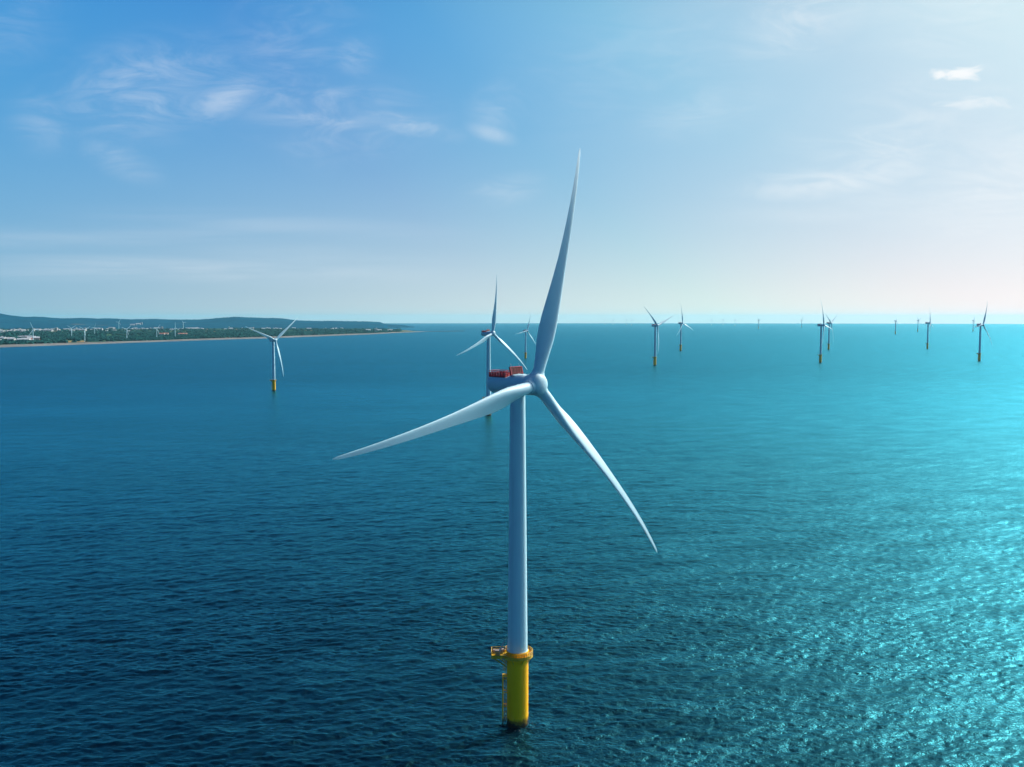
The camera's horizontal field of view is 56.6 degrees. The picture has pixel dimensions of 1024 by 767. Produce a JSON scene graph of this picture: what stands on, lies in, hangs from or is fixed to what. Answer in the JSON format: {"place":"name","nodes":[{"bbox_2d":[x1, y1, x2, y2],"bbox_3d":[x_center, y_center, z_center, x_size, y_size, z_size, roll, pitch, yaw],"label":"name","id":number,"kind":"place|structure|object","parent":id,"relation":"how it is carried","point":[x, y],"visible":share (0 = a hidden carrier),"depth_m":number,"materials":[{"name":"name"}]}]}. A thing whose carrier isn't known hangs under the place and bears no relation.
{"place":"outdoors","nodes":[
{"label":"outdoors","id":0,"kind":"place"},
{"bbox_2d":[1,328,410,344],"bbox_3d":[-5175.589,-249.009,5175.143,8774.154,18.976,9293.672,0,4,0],"label":"coastal plain","id":1,"kind":"structure","parent":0,"point":[69,341],"depth_m":7495.78,"materials":[{"name":"green plant"}]},
{"bbox_2d":[0,327,401,344],"bbox_3d":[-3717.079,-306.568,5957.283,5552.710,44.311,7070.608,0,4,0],"label":"woodland","id":2,"kind":"object","parent":1,"relation":"on","point":[64,336],"visible":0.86,"depth_m":6228.70,"materials":[{"name":"green plant"}]},
{"bbox_2d":[0,313,413,328],"bbox_3d":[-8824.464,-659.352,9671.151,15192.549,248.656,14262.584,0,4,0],"label":"hills","id":3,"kind":"structure","parent":0,"point":[10,322],"depth_m":10643.91,"materials":[{"name":"green plant"}]},
{"bbox_2d":[0,331,424,346],"bbox_3d":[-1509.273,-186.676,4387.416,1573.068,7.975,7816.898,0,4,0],"label":"beach","id":4,"kind":"structure","parent":0,"point":[46,344],"depth_m":4857.74,"materials":[{"name":"beige sand"}]},
{"bbox_2d":[0,323,1023,766],"bbox_3d":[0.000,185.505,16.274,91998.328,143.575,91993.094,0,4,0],"label":"sea","id":5,"kind":"structure","parent":0,"point":[212,553],"depth_m":469.18,"materials":[{"name":"liquid"}]},
{"bbox_2d":[245,319,295,390],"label":"wind turbine","id":6,"kind":"object","parent":5,"relation":"in","point":[272,340],"visible":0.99,"depth_m":1494.63,"materials":[{"name":"white paint"}]},
{"bbox_2d":[456,275,526,415],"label":"wind turbine","id":7,"kind":"object","parent":5,"relation":"in","point":[487,333],"visible":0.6,"depth_m":1115.10,"materials":[{"name":"white paint"}]},
{"bbox_2d":[333,149,656,727],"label":"wind turbine","id":8,"kind":"object","parent":5,"relation":"in","point":[514,386],"visible":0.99,"depth_m":263.41,"materials":[{"name":"white paint"}]},
{"bbox_2d":[517,314,535,358],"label":"wind turbine","id":9,"kind":"object","parent":5,"relation":"in","point":[525,331],"visible":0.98,"depth_m":2688.25,"materials":[{"name":"white paint"}]},
{"bbox_2d":[644,307,673,365],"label":"wind turbine","id":10,"kind":"object","parent":5,"relation":"in","point":[655,325],"visible":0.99,"depth_m":2290.30,"materials":[{"name":"white paint"}]},
{"bbox_2d":[676,308,689,350],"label":"wind turbine","id":11,"kind":"object","parent":5,"relation":"in","point":[680,330],"visible":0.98,"depth_m":3322.50,"materials":[{"name":"white paint"}]},
{"bbox_2d":[817,299,831,362],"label":"wind turbine","id":12,"kind":"object","parent":5,"relation":"in","point":[821,342],"visible":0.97,"depth_m":2429.98,"materials":[{"name":"white paint"}]},
{"bbox_2d":[826,315,836,349],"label":"wind turbine","id":13,"kind":"object","parent":5,"relation":"in","point":[829,323],"visible":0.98,"depth_m":3462.88,"materials":[{"name":"white paint"}]},
{"bbox_2d":[925,307,931,348],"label":"wind turbine","id":14,"kind":"object","parent":5,"relation":"in","point":[928,323],"visible":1,"depth_m":3543.72,"materials":[{"name":"white paint"}]},
{"bbox_2d":[976,308,991,360],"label":"wind turbine","id":15,"kind":"object","parent":5,"relation":"in","point":[979,351],"visible":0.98,"depth_m":2527.59,"materials":[{"name":"white paint"}]},
{"bbox_2d":[0,0,1023,323],"label":"sky","id":16,"kind":"structure","parent":0,"point":[383,161],"materials":[{"name":"blue"}]}
]}

